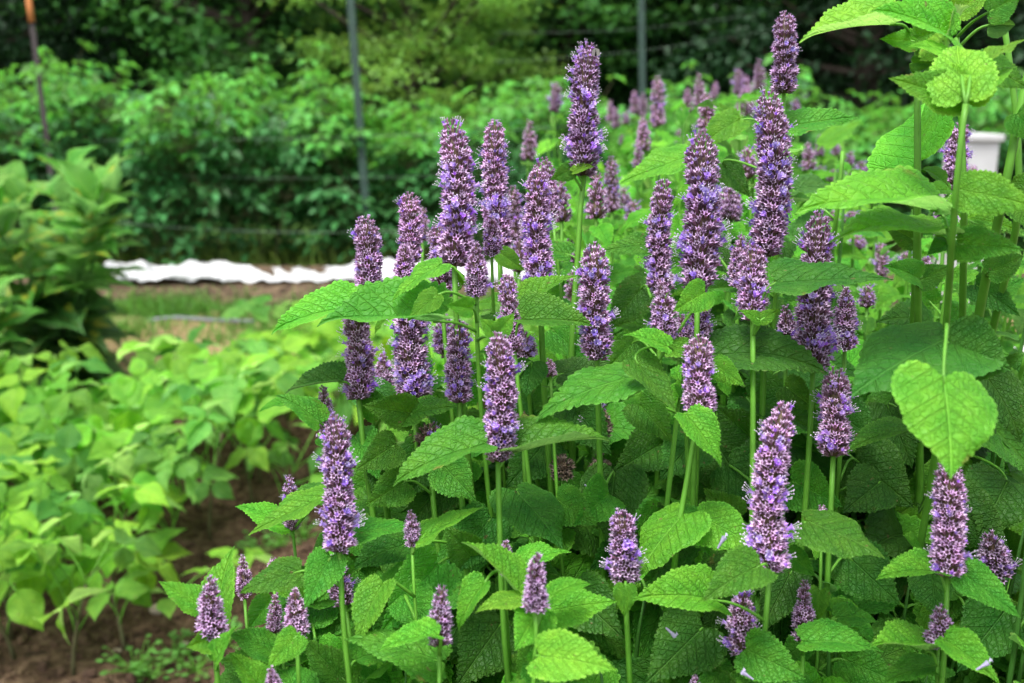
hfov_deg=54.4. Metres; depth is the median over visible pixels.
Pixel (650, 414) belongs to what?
hyssop stem
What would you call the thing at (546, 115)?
berry cane
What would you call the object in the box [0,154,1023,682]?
ground
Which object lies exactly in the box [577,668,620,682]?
hyssop stem
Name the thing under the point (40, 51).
berry cane
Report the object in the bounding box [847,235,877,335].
hyssop stem
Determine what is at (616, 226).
hyssop stem
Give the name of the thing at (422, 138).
berry cane
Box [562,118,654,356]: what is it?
hyssop stem
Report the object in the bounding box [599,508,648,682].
hyssop stem
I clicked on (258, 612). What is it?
hyssop stem
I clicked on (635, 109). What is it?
hyssop stem
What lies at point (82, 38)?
tree
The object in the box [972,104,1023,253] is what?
berry cane
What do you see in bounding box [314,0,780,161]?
tree
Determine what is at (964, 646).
hyssop stem
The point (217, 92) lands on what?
berry cane
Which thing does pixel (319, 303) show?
hyssop stem
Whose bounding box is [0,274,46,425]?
broad leaved plant
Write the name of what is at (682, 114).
hyssop stem
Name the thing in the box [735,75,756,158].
hyssop stem
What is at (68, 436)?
bean plant
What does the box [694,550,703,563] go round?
hyssop stem
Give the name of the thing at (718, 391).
hyssop stem
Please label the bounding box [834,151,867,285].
hyssop stem
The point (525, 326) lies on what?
bean plant
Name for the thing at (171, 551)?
bean plant
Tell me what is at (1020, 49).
tree
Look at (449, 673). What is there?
hyssop stem
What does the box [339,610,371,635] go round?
hyssop stem
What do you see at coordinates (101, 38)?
tree
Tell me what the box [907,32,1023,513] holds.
hyssop stem
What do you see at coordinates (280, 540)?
weed
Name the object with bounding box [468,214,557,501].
hyssop stem
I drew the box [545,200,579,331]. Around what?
hyssop stem
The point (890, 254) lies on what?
hyssop stem
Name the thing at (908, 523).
hyssop stem
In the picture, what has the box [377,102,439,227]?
berry cane
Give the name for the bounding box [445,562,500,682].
hyssop stem
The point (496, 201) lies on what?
hyssop stem
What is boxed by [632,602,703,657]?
hyssop stem
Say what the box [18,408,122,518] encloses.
bean plant
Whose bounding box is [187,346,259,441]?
bean plant
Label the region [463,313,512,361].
bean plant
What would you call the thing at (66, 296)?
broad leaved plant
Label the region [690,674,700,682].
hyssop stem
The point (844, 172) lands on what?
hyssop stem
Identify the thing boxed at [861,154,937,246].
berry cane
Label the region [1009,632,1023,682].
hyssop stem
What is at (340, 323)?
bean plant
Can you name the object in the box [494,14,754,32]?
trellis wire
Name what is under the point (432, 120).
berry cane
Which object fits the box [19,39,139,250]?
berry cane
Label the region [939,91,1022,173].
berry cane
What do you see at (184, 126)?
berry cane
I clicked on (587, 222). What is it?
hyssop stem
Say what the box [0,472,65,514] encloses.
bean plant
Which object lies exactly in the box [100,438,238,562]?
bean plant
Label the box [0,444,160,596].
bean plant
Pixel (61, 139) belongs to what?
berry cane
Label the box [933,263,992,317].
hyssop stem
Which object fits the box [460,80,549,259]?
berry cane
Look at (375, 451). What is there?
hyssop stem
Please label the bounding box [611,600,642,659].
hyssop stem
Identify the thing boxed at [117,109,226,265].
berry cane
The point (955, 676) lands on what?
hyssop stem
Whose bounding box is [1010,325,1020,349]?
hyssop stem
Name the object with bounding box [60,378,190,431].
bean plant
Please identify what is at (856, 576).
hyssop stem
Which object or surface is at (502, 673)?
hyssop stem
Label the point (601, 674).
hyssop stem
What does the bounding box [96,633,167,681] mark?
weed
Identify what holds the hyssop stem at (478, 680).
on the ground at (90, 648)
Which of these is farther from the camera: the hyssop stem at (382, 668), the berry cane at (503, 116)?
the berry cane at (503, 116)
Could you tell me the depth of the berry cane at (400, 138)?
6.63 m
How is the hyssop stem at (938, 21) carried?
on the ground at (90, 648)
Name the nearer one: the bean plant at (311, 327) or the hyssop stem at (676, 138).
the hyssop stem at (676, 138)
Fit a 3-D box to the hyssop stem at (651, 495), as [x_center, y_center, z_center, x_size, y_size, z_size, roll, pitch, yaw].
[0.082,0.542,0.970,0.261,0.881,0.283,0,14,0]
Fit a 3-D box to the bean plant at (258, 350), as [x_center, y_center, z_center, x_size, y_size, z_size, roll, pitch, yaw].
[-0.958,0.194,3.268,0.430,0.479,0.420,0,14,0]
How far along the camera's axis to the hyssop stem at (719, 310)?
1.16 m
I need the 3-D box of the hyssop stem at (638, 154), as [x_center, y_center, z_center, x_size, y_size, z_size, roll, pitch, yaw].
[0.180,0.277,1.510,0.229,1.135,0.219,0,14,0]
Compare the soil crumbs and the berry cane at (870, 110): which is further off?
the berry cane at (870, 110)
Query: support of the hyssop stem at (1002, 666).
on the ground at (90, 648)
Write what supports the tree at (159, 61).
on the ground at (90, 648)
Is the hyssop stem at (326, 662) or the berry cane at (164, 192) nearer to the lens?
the hyssop stem at (326, 662)
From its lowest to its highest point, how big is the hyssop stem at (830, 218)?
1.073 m
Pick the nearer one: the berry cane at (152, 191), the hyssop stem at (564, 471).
the hyssop stem at (564, 471)
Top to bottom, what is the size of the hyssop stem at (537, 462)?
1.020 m
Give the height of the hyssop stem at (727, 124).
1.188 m
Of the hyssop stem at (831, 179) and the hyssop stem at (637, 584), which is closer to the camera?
the hyssop stem at (637, 584)
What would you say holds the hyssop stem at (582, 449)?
on the ground at (90, 648)
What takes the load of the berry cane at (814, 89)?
on the ground at (90, 648)
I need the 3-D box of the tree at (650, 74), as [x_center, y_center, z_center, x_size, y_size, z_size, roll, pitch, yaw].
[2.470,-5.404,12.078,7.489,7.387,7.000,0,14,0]
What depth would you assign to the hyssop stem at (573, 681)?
0.66 m
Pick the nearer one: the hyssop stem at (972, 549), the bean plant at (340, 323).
the hyssop stem at (972, 549)
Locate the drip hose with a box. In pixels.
[148,316,253,322]
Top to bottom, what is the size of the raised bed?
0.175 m
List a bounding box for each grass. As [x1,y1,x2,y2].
[1,280,497,346]
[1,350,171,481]
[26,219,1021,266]
[97,283,498,318]
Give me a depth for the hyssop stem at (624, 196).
1.40 m
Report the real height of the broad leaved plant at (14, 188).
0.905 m
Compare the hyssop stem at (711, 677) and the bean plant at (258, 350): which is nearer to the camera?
the hyssop stem at (711, 677)
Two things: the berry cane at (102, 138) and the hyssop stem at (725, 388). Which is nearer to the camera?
the hyssop stem at (725, 388)
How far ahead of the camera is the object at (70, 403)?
3.68 m
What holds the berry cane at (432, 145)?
on the ground at (90, 648)
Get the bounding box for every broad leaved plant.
[0,146,146,404]
[0,158,137,361]
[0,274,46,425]
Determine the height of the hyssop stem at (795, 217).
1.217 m
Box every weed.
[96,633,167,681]
[119,640,177,682]
[141,628,194,669]
[163,643,213,680]
[227,616,241,648]
[235,530,286,552]
[251,527,300,546]
[295,516,321,539]
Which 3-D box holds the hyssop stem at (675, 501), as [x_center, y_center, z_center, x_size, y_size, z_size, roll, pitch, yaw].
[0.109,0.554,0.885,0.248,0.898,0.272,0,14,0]
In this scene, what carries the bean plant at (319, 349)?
on the ground at (90, 648)
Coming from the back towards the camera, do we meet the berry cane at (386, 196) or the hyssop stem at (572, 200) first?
the berry cane at (386, 196)
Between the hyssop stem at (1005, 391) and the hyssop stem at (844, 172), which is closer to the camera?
the hyssop stem at (1005, 391)
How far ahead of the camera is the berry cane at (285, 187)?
7.03 m
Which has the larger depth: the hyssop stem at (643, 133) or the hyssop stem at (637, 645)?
the hyssop stem at (643, 133)
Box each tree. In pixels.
[0,0,171,89]
[0,0,219,172]
[0,0,292,172]
[0,0,363,160]
[0,0,376,92]
[0,0,462,203]
[148,0,556,159]
[253,0,576,210]
[309,0,581,129]
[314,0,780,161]
[451,0,911,164]
[485,2,899,122]
[518,0,1023,164]
[552,0,677,123]
[587,0,1023,165]
[705,0,1023,116]
[718,0,1023,110]
[795,0,1023,126]
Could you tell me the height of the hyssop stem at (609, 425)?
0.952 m
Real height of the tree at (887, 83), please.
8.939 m
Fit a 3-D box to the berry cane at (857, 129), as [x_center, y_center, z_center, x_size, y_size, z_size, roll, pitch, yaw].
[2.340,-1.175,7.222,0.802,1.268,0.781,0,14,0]
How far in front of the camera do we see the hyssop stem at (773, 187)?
0.77 m
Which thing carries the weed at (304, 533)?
on the ground at (90, 648)
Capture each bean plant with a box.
[0,340,115,484]
[0,384,46,427]
[0,422,110,544]
[0,432,105,640]
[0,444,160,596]
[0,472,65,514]
[0,513,162,675]
[0,522,184,626]
[0,535,70,602]
[0,545,86,659]
[15,374,188,491]
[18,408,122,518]
[22,435,38,467]
[46,444,187,598]
[46,552,179,649]
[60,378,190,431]
[79,412,206,534]
[80,392,200,512]
[89,365,187,405]
[99,334,208,477]
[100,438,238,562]
[109,349,270,510]
[125,363,290,539]
[129,541,272,618]
[154,322,282,453]
[172,356,303,502]
[178,364,315,482]
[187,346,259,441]
[197,325,289,362]
[205,342,280,365]
[219,295,346,418]
[226,420,341,498]
[242,331,341,435]
[243,321,342,396]
[259,326,390,433]
[281,301,373,337]
[290,348,352,428]
[300,337,373,399]
[314,320,395,404]
[329,369,445,441]
[330,321,424,378]
[337,318,393,341]
[349,313,469,340]
[378,313,472,378]
[386,318,475,375]
[425,278,452,318]
[428,320,484,338]
[429,333,488,375]
[432,358,486,409]
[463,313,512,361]
[480,300,538,354]
[522,324,530,330]
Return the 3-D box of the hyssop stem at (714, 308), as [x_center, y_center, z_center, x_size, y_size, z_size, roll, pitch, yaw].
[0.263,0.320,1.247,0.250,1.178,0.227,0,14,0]
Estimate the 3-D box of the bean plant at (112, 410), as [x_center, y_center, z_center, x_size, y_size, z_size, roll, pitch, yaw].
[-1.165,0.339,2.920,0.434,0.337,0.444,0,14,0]
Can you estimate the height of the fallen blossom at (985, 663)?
0.009 m
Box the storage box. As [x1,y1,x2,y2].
[933,133,1004,302]
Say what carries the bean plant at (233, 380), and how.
on the ground at (90, 648)
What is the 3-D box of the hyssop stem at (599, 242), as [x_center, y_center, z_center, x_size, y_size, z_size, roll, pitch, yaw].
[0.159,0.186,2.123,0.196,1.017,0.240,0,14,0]
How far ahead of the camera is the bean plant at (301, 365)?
3.04 m
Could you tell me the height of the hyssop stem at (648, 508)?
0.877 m
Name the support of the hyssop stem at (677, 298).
on the ground at (90, 648)
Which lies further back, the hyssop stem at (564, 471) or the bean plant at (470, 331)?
the bean plant at (470, 331)
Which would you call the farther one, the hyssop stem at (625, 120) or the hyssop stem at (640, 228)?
the hyssop stem at (625, 120)
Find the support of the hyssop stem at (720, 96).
on the ground at (90, 648)
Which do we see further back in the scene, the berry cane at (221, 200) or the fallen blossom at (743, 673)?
the berry cane at (221, 200)
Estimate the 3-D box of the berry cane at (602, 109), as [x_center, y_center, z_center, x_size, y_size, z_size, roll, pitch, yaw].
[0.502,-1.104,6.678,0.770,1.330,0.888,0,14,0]
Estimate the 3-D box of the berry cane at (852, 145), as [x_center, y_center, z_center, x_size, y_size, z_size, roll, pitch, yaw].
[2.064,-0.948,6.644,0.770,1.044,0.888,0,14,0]
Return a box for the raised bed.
[12,265,1023,305]
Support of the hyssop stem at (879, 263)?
on the ground at (90, 648)
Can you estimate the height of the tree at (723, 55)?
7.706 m
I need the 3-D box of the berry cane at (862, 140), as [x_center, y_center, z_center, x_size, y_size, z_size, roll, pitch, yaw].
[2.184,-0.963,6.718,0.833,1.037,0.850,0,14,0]
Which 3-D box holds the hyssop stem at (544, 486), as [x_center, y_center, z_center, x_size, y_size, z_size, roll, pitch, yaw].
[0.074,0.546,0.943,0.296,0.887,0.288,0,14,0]
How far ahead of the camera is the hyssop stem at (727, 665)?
0.75 m
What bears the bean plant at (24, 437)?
on the ground at (90, 648)
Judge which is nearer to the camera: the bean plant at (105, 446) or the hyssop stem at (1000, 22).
the hyssop stem at (1000, 22)
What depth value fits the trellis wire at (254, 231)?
6.36 m
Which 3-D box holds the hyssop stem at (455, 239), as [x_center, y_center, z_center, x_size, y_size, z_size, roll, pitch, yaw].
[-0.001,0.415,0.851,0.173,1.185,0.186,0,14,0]
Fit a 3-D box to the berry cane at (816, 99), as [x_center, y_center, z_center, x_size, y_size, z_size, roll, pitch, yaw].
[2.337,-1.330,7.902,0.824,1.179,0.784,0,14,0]
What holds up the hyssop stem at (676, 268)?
on the ground at (90, 648)
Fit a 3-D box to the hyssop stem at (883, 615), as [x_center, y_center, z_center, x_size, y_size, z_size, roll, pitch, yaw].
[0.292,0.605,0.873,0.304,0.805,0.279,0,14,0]
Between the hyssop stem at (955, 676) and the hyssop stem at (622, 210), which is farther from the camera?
the hyssop stem at (622, 210)
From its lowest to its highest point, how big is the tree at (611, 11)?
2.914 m
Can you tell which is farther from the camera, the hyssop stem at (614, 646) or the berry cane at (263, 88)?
the berry cane at (263, 88)
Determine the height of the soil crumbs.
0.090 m
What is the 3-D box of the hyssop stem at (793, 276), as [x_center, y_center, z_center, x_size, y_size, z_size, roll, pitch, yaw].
[0.191,0.468,0.821,0.184,1.096,0.190,0,14,0]
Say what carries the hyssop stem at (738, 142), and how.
on the ground at (90, 648)
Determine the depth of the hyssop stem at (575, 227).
1.78 m
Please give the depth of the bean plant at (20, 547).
2.04 m
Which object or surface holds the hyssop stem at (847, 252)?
on the ground at (90, 648)
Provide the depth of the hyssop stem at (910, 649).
0.74 m
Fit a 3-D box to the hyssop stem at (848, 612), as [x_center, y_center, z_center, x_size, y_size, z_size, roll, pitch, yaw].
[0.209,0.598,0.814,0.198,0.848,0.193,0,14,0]
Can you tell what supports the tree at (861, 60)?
on the ground at (90, 648)
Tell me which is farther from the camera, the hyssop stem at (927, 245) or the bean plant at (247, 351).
the bean plant at (247, 351)
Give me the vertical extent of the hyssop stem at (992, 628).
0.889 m
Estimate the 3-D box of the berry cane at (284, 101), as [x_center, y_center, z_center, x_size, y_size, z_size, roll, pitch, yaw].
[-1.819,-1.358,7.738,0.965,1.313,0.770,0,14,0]
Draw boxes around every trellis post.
[347,0,370,227]
[638,0,645,116]
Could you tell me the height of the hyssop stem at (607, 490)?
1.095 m
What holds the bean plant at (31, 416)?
on the ground at (90, 648)
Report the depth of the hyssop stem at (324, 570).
0.67 m
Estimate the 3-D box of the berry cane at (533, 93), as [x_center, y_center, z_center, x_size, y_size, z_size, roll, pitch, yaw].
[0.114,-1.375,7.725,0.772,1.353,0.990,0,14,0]
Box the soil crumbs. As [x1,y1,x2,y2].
[0,419,396,682]
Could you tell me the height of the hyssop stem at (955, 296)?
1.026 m
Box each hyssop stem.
[158,546,237,682]
[214,553,308,682]
[220,556,307,676]
[228,652,281,682]
[231,592,283,671]
[235,475,342,667]
[239,411,405,682]
[259,384,365,556]
[266,588,318,682]
[272,214,407,553]
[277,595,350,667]
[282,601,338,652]
[285,319,406,570]
[292,624,330,663]
[305,554,402,682]
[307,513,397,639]
[317,240,580,659]
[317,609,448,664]
[319,191,489,540]
[330,606,355,635]
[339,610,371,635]
[344,584,452,682]
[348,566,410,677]
[351,507,483,682]
[352,242,445,522]
[353,319,513,682]
[359,663,411,682]
[363,274,457,607]
[363,661,406,682]
[364,421,440,552]
[374,349,403,444]
[379,624,402,630]
[387,314,468,439]
[393,331,609,682]
[401,224,493,569]
[418,207,431,373]
[432,116,490,574]
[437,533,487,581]
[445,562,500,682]
[445,570,488,682]
[454,118,548,509]
[454,663,479,682]
[456,540,571,682]
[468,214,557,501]
[471,454,553,547]
[476,552,615,682]
[479,273,623,658]
[480,526,609,681]
[489,363,513,479]
[500,540,539,680]
[501,328,579,554]
[501,467,508,483]
[501,660,560,682]
[504,41,623,470]
[505,442,587,467]
[507,185,524,359]
[508,358,625,658]
[508,477,598,535]
[510,237,526,358]
[514,156,634,457]
[515,627,579,678]
[516,154,608,571]
[517,410,528,481]
[520,119,556,357]
[530,326,545,338]
[534,82,586,240]
[536,278,744,664]
[539,130,586,358]
[540,453,610,575]
[544,230,562,359]
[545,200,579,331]
[547,238,609,363]
[550,136,583,238]
[552,181,612,404]
[554,219,581,359]
[555,185,583,284]
[555,187,614,284]
[555,403,613,496]
[556,270,580,377]
[557,156,631,373]
[558,192,589,238]
[561,171,640,403]
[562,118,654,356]
[565,160,604,250]
[565,679,582,682]
[567,455,671,516]
[572,241,664,682]
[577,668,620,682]
[583,638,610,664]
[585,188,603,249]
[589,100,629,241]
[589,452,639,578]
[590,134,623,254]
[593,650,606,682]
[597,107,629,265]
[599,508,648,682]
[600,112,671,262]
[602,90,653,187]
[603,134,632,196]
[603,178,748,512]
[603,185,632,332]
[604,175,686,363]
[605,579,647,661]
[606,199,647,332]
[609,136,687,263]
[609,329,638,340]
[609,575,647,650]
[610,93,747,419]
[610,146,660,263]
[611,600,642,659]
[613,333,747,682]
[613,571,648,657]
[614,116,662,241]
[614,130,646,189]
[614,222,631,335]
[615,143,652,330]
[616,564,691,634]
[617,111,634,167]
[618,103,690,272]
[620,120,861,415]
[621,313,701,534]
[622,391,723,415]
[627,92,648,174]
[629,120,665,175]
[631,498,733,655]
[632,400,884,682]
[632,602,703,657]
[634,76,682,211]
[637,478,705,535]
[638,132,736,346]
[640,125,734,669]
[642,263,681,371]
[645,375,725,487]
[649,88,700,207]
[651,550,700,659]
[652,232,796,525]
[655,11,857,504]
[660,83,702,176]
[662,99,752,400]
[662,129,683,185]
[662,313,690,364]
[665,93,803,309]
[665,188,676,296]
[665,289,828,633]
[671,666,736,682]
[672,294,680,303]
[675,73,723,188]
[682,97,758,225]
[685,81,718,174]
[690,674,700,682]
[694,85,735,153]
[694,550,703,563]
[697,671,729,682]
[702,238,892,668]
[704,87,823,659]
[704,107,844,391]
[709,116,792,329]
[713,72,741,118]
[713,145,782,327]
[713,382,736,428]
[715,589,762,656]
[716,239,747,312]
[717,58,777,231]
[719,520,760,639]
[720,658,738,677]
[723,68,747,155]
[727,87,759,152]
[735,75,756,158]
[735,146,773,262]
[735,673,812,682]
[751,93,814,243]
[756,304,842,644]
[759,209,843,651]
[769,202,797,311]
[774,338,866,519]
[783,504,898,682]
[786,524,878,618]
[786,549,895,627]
[787,143,845,226]
[789,98,819,210]
[790,141,836,262]
[791,143,806,209]
[791,579,883,676]
[792,285,913,636]
[793,159,862,312]
[793,208,867,338]
[793,219,861,380]
[793,433,900,522]
[794,385,867,521]
[795,39,1023,602]
[795,596,876,682]
[796,134,835,206]
[799,0,1023,556]
[801,104,977,464]
[810,166,830,183]
[810,365,899,676]
[819,588,857,661]
[819,634,904,672]
[822,144,840,183]
[823,177,886,338]
[824,122,1007,525]
[826,169,838,183]
[826,494,934,553]
[827,210,862,330]
[828,384,868,518]
[833,135,855,213]
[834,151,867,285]
[834,210,883,333]
[838,163,892,310]
[842,159,889,265]
[843,531,928,620]
[846,202,901,334]
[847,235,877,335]
[854,203,894,275]
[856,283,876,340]
[860,235,946,338]
[862,607,962,653]
[866,194,1008,468]
[868,237,934,310]
[868,243,908,331]
[870,603,998,682]
[874,209,938,312]
[876,463,1019,682]
[876,557,1017,620]
[877,251,912,319]
[877,605,914,625]
[884,243,946,327]
[889,548,1001,677]
[895,367,1023,606]
[898,652,940,682]
[902,645,953,682]
[903,164,977,290]
[906,588,964,682]
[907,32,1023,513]
[907,528,1023,682]
[909,255,936,295]
[923,234,935,309]
[931,260,1001,330]
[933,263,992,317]
[940,651,957,680]
[946,656,1005,682]
[952,262,968,301]
[954,0,1018,549]
[956,229,1021,319]
[957,261,1003,321]
[964,74,1023,574]
[964,547,978,558]
[988,228,1023,356]
[990,527,1023,673]
[994,356,1023,597]
[997,267,1023,349]
[998,251,1023,466]
[999,656,1023,682]
[1005,260,1023,482]
[1006,555,1023,682]
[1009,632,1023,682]
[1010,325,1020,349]
[1013,303,1023,336]
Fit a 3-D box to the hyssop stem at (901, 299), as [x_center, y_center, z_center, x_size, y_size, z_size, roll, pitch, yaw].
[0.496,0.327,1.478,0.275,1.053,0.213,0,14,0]
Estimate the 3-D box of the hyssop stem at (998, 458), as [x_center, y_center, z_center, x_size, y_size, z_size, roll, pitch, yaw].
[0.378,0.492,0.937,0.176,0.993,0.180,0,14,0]
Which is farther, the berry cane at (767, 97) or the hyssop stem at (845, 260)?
the berry cane at (767, 97)
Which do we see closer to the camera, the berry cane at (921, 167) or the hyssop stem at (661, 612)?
the hyssop stem at (661, 612)
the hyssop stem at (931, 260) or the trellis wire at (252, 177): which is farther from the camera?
the trellis wire at (252, 177)
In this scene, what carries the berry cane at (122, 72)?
on the ground at (90, 648)
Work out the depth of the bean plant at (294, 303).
4.31 m
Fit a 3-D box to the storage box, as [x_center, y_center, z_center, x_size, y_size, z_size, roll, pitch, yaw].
[2.219,-0.502,4.918,0.206,1.028,0.230,0,14,0]
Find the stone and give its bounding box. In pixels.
[149,604,163,614]
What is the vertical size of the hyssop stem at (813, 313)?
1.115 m
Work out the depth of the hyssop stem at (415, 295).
0.72 m
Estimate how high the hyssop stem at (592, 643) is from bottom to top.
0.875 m
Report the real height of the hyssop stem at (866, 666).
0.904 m
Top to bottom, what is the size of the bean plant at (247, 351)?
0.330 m
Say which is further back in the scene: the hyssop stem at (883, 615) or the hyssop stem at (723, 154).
the hyssop stem at (723, 154)
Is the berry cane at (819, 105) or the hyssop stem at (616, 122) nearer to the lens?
the hyssop stem at (616, 122)
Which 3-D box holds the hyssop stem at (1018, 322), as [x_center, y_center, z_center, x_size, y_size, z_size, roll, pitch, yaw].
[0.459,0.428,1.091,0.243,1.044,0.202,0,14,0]
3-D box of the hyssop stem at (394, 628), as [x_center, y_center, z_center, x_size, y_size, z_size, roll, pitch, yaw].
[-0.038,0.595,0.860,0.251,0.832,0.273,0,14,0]
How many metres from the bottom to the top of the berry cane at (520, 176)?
1.316 m
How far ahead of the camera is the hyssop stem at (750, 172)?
1.09 m
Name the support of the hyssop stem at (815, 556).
on the ground at (90, 648)
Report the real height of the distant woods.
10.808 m
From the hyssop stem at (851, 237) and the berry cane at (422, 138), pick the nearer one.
the hyssop stem at (851, 237)
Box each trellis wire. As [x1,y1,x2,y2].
[95,119,669,140]
[121,223,437,232]
[129,171,529,177]
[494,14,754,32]
[496,30,768,61]
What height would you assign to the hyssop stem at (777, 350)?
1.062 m
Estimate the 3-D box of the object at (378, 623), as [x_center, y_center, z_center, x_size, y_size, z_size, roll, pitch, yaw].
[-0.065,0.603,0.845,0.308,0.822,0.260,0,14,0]
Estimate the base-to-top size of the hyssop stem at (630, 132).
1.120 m
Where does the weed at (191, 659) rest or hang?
on the ground at (90, 648)
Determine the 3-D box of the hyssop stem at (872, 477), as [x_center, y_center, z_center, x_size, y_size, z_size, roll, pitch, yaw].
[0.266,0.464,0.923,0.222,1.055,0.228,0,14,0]
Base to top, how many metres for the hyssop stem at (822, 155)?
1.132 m
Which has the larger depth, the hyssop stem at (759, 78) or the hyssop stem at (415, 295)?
the hyssop stem at (759, 78)
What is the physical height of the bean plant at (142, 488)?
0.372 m
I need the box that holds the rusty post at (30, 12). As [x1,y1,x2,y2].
[26,0,57,210]
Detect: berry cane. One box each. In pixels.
[0,46,106,203]
[0,65,95,254]
[0,76,62,221]
[0,90,60,251]
[0,103,65,228]
[1,52,78,221]
[1,99,69,225]
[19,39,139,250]
[27,63,141,225]
[34,95,126,219]
[45,60,165,262]
[65,66,155,239]
[84,66,153,253]
[109,70,278,264]
[112,97,216,264]
[117,107,212,250]
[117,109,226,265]
[123,105,199,247]
[128,98,225,255]
[149,102,262,262]
[163,104,248,249]
[184,78,308,262]
[185,72,304,262]
[203,96,309,256]
[205,53,289,248]
[215,80,310,248]
[229,41,368,265]
[238,64,329,249]
[269,71,390,260]
[275,77,374,262]
[276,70,385,253]
[277,88,394,262]
[279,92,385,263]
[284,103,403,261]
[294,92,404,265]
[317,97,400,241]
[349,119,440,238]
[357,103,444,258]
[365,120,444,246]
[373,96,477,254]
[377,85,445,234]
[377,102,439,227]
[383,100,463,225]
[409,108,483,232]
[414,87,523,260]
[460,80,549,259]
[462,83,532,220]
[474,76,608,246]
[474,83,567,238]
[478,75,564,228]
[478,81,576,251]
[506,76,592,239]
[528,79,601,140]
[534,74,645,235]
[551,121,613,207]
[584,104,683,201]
[601,76,696,171]
[602,120,683,165]
[626,96,683,141]
[646,60,712,132]
[648,87,697,130]
[694,87,789,133]
[725,65,838,168]
[728,53,828,194]
[740,70,778,114]
[792,122,879,251]
[797,119,874,170]
[798,98,862,165]
[810,89,881,163]
[844,92,931,249]
[844,113,893,163]
[853,89,913,204]
[860,106,888,133]
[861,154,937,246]
[864,101,943,237]
[871,127,978,252]
[877,101,954,246]
[889,87,1019,237]
[928,89,1020,237]
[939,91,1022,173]
[967,115,1023,238]
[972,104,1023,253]
[977,69,1023,217]
[997,96,1023,243]
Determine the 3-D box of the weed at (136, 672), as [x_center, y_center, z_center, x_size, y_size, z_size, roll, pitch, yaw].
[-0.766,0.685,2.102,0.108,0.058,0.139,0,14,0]
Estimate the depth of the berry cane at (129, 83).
7.72 m
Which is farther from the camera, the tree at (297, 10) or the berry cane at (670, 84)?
the tree at (297, 10)
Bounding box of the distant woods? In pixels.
[0,0,1022,145]
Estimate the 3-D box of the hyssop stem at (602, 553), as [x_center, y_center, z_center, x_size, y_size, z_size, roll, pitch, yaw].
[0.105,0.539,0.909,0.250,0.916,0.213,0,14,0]
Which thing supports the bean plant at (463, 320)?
on the ground at (90, 648)
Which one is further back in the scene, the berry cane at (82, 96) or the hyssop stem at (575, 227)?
the berry cane at (82, 96)
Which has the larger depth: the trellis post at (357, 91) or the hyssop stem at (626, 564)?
the trellis post at (357, 91)
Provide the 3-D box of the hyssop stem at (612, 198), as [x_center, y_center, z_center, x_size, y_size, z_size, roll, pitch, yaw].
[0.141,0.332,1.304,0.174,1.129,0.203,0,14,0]
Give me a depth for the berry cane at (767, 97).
6.32 m
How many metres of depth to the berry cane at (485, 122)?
7.72 m
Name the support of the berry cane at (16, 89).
on the ground at (90, 648)
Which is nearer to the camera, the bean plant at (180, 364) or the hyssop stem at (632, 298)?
the hyssop stem at (632, 298)
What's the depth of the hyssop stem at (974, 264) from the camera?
1.03 m
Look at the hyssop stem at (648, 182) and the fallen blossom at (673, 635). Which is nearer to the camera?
the fallen blossom at (673, 635)
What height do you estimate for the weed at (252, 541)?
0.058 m
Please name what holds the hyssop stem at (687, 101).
on the ground at (90, 648)
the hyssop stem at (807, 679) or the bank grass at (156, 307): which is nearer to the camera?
the hyssop stem at (807, 679)
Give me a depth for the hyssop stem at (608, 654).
0.76 m
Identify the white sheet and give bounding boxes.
[104,258,525,283]
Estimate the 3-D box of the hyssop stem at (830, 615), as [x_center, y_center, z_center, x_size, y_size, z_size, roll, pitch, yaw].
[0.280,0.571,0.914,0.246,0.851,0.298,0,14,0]
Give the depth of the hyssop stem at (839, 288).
1.06 m
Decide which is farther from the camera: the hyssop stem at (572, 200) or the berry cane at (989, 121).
the berry cane at (989, 121)
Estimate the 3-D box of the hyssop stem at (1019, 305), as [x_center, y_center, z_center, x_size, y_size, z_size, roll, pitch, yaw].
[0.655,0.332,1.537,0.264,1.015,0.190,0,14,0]
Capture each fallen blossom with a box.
[665,627,677,637]
[717,533,728,548]
[741,668,752,679]
[976,658,992,669]
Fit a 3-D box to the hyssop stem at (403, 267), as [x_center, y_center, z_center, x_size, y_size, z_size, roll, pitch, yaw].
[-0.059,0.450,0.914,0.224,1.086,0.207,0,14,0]
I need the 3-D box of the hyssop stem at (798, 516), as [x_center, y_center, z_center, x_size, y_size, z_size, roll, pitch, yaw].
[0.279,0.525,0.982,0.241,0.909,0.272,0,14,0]
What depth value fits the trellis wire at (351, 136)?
6.41 m
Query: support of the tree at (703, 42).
on the ground at (90, 648)
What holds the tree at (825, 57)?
on the ground at (90, 648)
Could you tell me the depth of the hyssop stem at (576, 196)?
2.71 m
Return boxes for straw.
[108,321,238,362]
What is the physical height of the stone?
0.024 m
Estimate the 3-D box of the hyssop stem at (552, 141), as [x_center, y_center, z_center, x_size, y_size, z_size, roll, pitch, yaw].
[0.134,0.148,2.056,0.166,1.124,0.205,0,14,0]
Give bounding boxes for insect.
[592,44,599,56]
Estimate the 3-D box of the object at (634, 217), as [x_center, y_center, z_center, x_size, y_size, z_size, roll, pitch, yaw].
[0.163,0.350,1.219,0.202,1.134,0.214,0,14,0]
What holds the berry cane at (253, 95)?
on the ground at (90, 648)
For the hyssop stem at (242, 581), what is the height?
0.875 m
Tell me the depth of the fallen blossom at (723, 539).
0.65 m
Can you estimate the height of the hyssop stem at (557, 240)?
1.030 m

